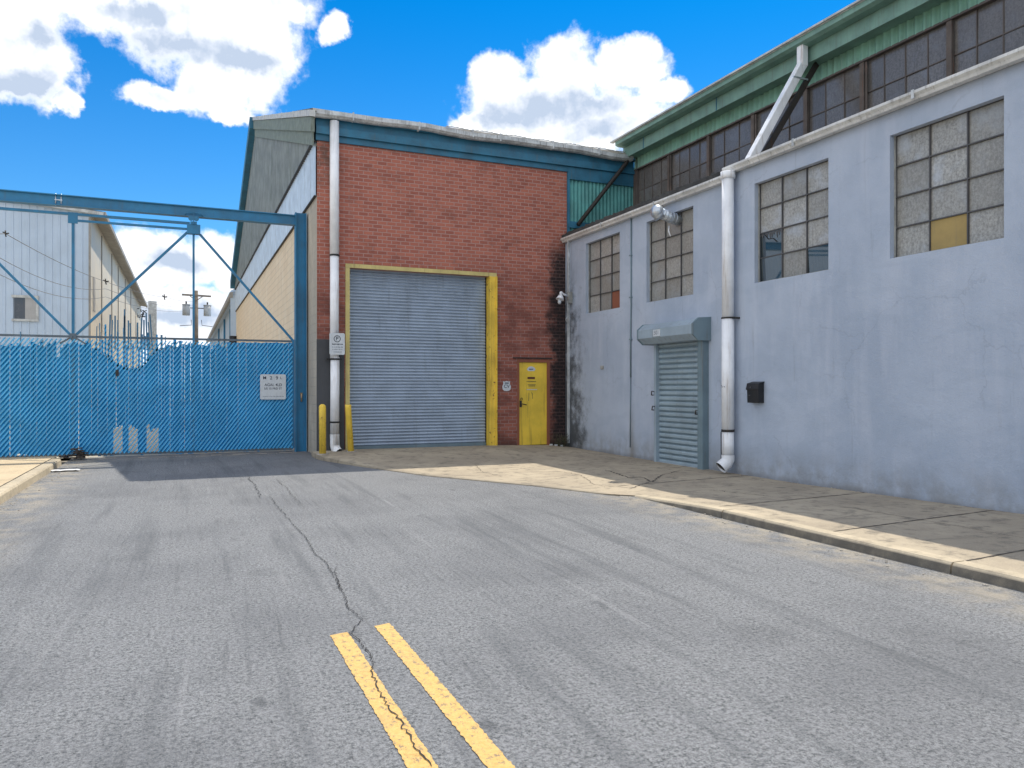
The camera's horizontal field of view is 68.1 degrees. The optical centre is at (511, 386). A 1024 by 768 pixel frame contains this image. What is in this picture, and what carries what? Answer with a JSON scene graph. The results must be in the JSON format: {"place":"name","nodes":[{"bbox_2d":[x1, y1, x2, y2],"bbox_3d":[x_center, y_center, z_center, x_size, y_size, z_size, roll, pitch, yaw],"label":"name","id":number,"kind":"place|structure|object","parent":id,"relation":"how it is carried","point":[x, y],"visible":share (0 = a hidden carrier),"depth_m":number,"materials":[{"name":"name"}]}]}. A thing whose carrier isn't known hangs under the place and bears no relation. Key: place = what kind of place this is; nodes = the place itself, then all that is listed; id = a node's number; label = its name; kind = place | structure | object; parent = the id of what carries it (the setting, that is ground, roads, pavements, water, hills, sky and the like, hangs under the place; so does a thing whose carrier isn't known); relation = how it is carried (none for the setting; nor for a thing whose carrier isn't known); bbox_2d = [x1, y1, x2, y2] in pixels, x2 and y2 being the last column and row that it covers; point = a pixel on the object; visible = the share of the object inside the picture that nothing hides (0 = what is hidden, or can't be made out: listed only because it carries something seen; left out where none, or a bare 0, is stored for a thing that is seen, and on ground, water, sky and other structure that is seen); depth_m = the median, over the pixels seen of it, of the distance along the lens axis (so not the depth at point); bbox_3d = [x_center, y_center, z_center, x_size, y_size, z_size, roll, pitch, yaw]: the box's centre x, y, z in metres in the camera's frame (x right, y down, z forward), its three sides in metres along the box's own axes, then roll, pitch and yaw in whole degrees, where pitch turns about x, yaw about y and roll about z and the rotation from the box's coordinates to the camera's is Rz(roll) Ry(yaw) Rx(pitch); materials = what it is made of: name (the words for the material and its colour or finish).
{"place":"outdoors","nodes":[
{"label":"outdoors","id":0,"kind":"place"},
{"bbox_2d":[0,456,58,485],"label":"pavement","id":1,"kind":"structure","parent":0,"point":[10,470],"depth_m":13.45,"materials":[{"name":"concrete"}]},
{"bbox_2d":[18,397,293,458],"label":"yard","id":2,"kind":"structure","parent":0,"point":[134,437],"depth_m":21.05,"materials":[{"name":"grey concrete"}]},
{"bbox_2d":[0,202,147,418],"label":"metal shed","id":3,"kind":"structure","parent":2,"relation":"on","point":[100,254],"depth_m":34.49,"materials":[{"name":"white metal"}]},
{"bbox_2d":[11,295,38,321],"bbox_3d":[-21.777,-3.508,33.875,1.035,1.165,0.060,0,0,-23],"label":"window","id":4,"kind":"structure","parent":3,"relation":"in","point":[25,308],"depth_m":33.87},
{"bbox_2d":[93,278,94,311],"bbox_3d":[-19.968,-4.400,36.190,0.016,1.600,0.900,0,0,-23],"label":"side window","id":5,"kind":"structure","parent":3,"relation":"in","point":[93,278],"depth_m":36.25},
{"bbox_2d":[135,312,135,345],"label":"side window","id":6,"kind":"structure","parent":3,"relation":"in","point":[135,312],"depth_m":66.94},
{"bbox_2d":[137,301,156,401],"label":"chimney stack","id":7,"kind":"object","parent":2,"relation":"on","point":[153,312],"visible":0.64,"depth_m":69.73,"materials":[{"name":"metal"}]},
{"bbox_2d":[180,290,212,344],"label":"utility pole","id":8,"kind":"object","parent":2,"relation":"on","point":[206,308],"visible":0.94,"depth_m":71.84,"materials":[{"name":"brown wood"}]},
{"bbox_2d":[0,230,191,301],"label":"power cable","id":9,"kind":"object","parent":8,"relation":"attached to","point":[105,281],"visible":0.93,"depth_m":32.39,"materials":[{"name":"rubber"}]},
{"bbox_2d":[0,258,191,306],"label":"power cable","id":10,"kind":"object","parent":8,"relation":"attached to","point":[78,288],"visible":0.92,"depth_m":31.37,"materials":[{"name":"black rubber"}]},
{"bbox_2d":[1,275,191,311],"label":"power cable","id":11,"kind":"object","parent":8,"relation":"attached to","point":[77,298],"visible":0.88,"depth_m":31.70,"materials":[{"name":"black rubber"}]},
{"bbox_2d":[206,289,235,365],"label":"shed","id":12,"kind":"structure","parent":2,"relation":"on","point":[224,326],"depth_m":53.62,"materials":[{"name":"white metal"}]},
{"bbox_2d":[2,388,633,495],"bbox_3d":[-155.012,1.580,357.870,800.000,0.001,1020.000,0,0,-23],"label":"ground","id":13,"kind":"structure","parent":0,"point":[63,461],"depth_m":16.21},
{"bbox_2d":[0,459,61,504],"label":"kerb","id":14,"kind":"structure","parent":13,"relation":"on","point":[11,489],"depth_m":11.63,"materials":[{"name":"concrete"}]},
{"bbox_2d":[229,108,634,452],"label":"brick building","id":15,"kind":"structure","parent":13,"relation":"on","point":[435,270],"depth_m":18.01,"materials":[{"name":"brick"}]},
{"bbox_2d":[329,333,344,354],"bbox_3d":[-3.799,-0.930,16.458,0.330,0.470,0.008,0,0,-23],"label":"parking sign","id":16,"kind":"object","parent":15,"relation":"attached to","point":[336,343],"visible":1,"depth_m":16.45,"materials":[{"name":"white metal"}]},
{"bbox_2d":[350,269,485,448],"bbox_3d":[-2.169,-0.623,17.739,3.390,4.146,0.100,0,0,-23],"label":"roller door","id":17,"kind":"structure","parent":15,"relation":"in","point":[418,340],"depth_m":17.70,"materials":[{"name":"metal"}]},
{"bbox_2d":[502,381,510,390],"bbox_3d":[-0.131,-0.014,18.393,0.230,0.248,0.017,0,0,-23],"label":"shield sign","id":18,"kind":"object","parent":15,"relation":"attached to","point":[506,386],"visible":1,"depth_m":18.39,"materials":[{"name":"white metal"}]},
{"bbox_2d":[517,359,549,444],"bbox_3d":[0.524,0.415,18.703,0.890,2.170,0.172,0,0,-23],"label":"yellow door","id":19,"kind":"structure","parent":15,"relation":"in","point":[533,376],"depth_m":18.71,"materials":[{"name":"metal"}]},
{"bbox_2d":[560,46,1023,513],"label":"stucco building","id":20,"kind":"structure","parent":13,"relation":"on","point":[852,298],"depth_m":11.13,"materials":[{"name":"paint"}]},
{"bbox_2d":[556,241,572,321],"bbox_3d":[1.294,-2.593,18.574,0.495,2.015,0.194,0,0,-34],"label":"wall lamp","id":21,"kind":"object","parent":20,"relation":"attached to","point":[568,295],"visible":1,"depth_m":18.64,"materials":[{"name":"white metal"}]},
{"bbox_2d":[589,234,619,312],"bbox_3d":[2.166,-2.575,17.416,0.070,1.670,1.540,0,0,-23],"label":"window","id":22,"kind":"structure","parent":20,"relation":"in","point":[604,254],"depth_m":17.51,"materials":[{"name":"grey glass"}]},
{"bbox_2d":[653,329,659,336],"bbox_3d":[2.797,-1.040,14.649,0.018,0.130,0.220,0,0,-23],"label":"number plate","id":23,"kind":"object","parent":20,"relation":"attached to","point":[656,332],"visible":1,"depth_m":14.64,"materials":[{"name":"white metal"}]},
{"bbox_2d":[650,208,692,301],"bbox_3d":[3.202,-2.575,15.025,0.070,1.670,1.570,0,0,-23],"label":"window","id":24,"kind":"structure","parent":20,"relation":"in","point":[671,257],"depth_m":15.11,"materials":[{"name":"grey glass"}]},
{"bbox_2d":[746,382,763,402],"bbox_3d":[4.048,0.092,12.613,0.145,0.355,0.290,0,0,-23],"label":"mailbox","id":25,"kind":"object","parent":20,"relation":"attached to","point":[755,392],"visible":1,"depth_m":12.53,"materials":[{"name":"black plastic"}]},
{"bbox_2d":[758,160,827,281],"bbox_3d":[4.493,-2.575,12.043,0.070,1.670,1.590,0,0,-23],"label":"window","id":26,"kind":"structure","parent":20,"relation":"in","point":[793,207],"depth_m":12.06,"materials":[{"name":"grey glass"}]},
{"bbox_2d":[894,98,1003,257],"bbox_3d":[5.545,-2.575,9.616,0.070,1.670,1.560,0,0,-23],"label":"window","id":27,"kind":"structure","parent":20,"relation":"in","point":[949,172],"depth_m":9.60,"materials":[{"name":"grey glass"}]},
{"bbox_2d":[610,0,1023,205],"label":"clerestory building","id":28,"kind":"structure","parent":13,"relation":"on","point":[855,57],"depth_m":13.56,"materials":[{"name":"green metal"}]},
{"bbox_2d":[634,495,1023,591],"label":"kerb","id":29,"kind":"structure","parent":13,"relation":"on","point":[1013,580],"depth_m":6.91,"materials":[{"name":"concrete"}]},
{"bbox_2d":[0,0,855,387],"label":"sky","id":30,"kind":"structure","parent":0,"point":[155,101],"materials":[{"name":"blue"}]},
{"bbox_2d":[0,451,1023,767],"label":"road","id":31,"kind":"structure","parent":0,"point":[174,611],"depth_m":4.72,"materials":[{"name":"grey asphalt"}]},
{"bbox_2d":[51,469,79,470],"bbox_3d":[-8.055,1.497,13.590,0.547,0.022,0.266,0,0,-23],"label":"rag","id":32,"kind":"object","parent":31,"relation":"on","point":[64,469],"visible":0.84,"depth_m":13.61,"materials":[{"name":"white fabric"}]},
{"bbox_2d":[59,447,88,458],"bbox_3d":[-9.070,1.386,15.704,0.540,0.242,0.294,0,0,-23],"label":"scrap pile","id":33,"kind":"object","parent":31,"relation":"on","point":[81,454],"visible":1,"depth_m":15.67,"materials":[{"name":"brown wood"}]},
{"bbox_2d":[0,189,306,451],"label":"gate portal","id":34,"kind":"object","parent":31,"relation":"on","point":[298,221],"visible":0.9,"depth_m":17.48,"materials":[{"name":"blue metal"}]},
{"bbox_2d":[0,207,293,457],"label":"sliding gate","id":35,"kind":"structure","parent":34,"relation":"attached to","point":[231,411],"depth_m":16.42,"materials":[{"name":"metal"}]},
{"bbox_2d":[260,374,285,399],"bbox_3d":[-5.509,0.005,17.461,0.570,0.580,0.008,0,0,-23],"label":"gate sign","id":36,"kind":"object","parent":35,"relation":"attached to","point":[272,386],"visible":1,"depth_m":17.45,"materials":[{"name":"white metal"}]},
{"bbox_2d":[248,477,431,765],"bbox_3d":[-2.228,1.512,8.007,0.479,0.001,10.682,0,0,-23],"label":"road crack","id":37,"kind":"object","parent":31,"relation":"on","point":[363,646],"visible":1,"depth_m":4.17,"materials":[{"name":"black asphalt"}]},
{"bbox_2d":[330,623,514,767],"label":"road marking","id":38,"kind":"object","parent":31,"relation":"on","point":[487,751],"visible":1,"depth_m":3.59,"materials":[{"name":"yellow paint"}]},
{"bbox_2d":[0,450,1004,588],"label":"grit","id":39,"kind":"object","parent":31,"relation":"on","point":[588,450],"visible":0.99,"depth_m":9.91,"materials":[{"name":"grey gravel"}]},
{"bbox_2d":[312,445,1023,573],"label":"pavement","id":40,"kind":"structure","parent":0,"point":[551,466],"depth_m":10.85,"materials":[{"name":"concrete"}]},
{"bbox_2d":[316,404,328,454],"bbox_3d":[-4.002,0.960,16.008,0.254,1.180,0.260,0,0,-23],"label":"bollard","id":41,"kind":"object","parent":40,"relation":"on","point":[322,429],"visible":0.88,"depth_m":15.95,"materials":[{"name":"yellow metal"}]},
{"bbox_2d":[345,405,357,451],"bbox_3d":[-3.480,0.972,16.387,0.264,1.164,0.260,0,0,-23],"label":"bollard","id":42,"kind":"object","parent":40,"relation":"on","point":[349,428],"visible":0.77,"depth_m":16.32,"materials":[{"name":"yellow metal"}]},
{"bbox_2d":[0,451,1022,560],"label":"pavement joint","id":43,"kind":"object","parent":40,"relation":"on","point":[751,503],"visible":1,"depth_m":9.08,"materials":[{"name":"grey concrete"}]},
{"bbox_2d":[549,432,568,446],"bbox_3d":[1.167,1.313,18.705,0.520,0.370,0.267,0,0,-23],"label":"weed","id":44,"kind":"object","parent":40,"relation":"on","point":[562,441],"visible":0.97,"depth_m":18.70,"materials":[{"name":"green plant"}]}
]}

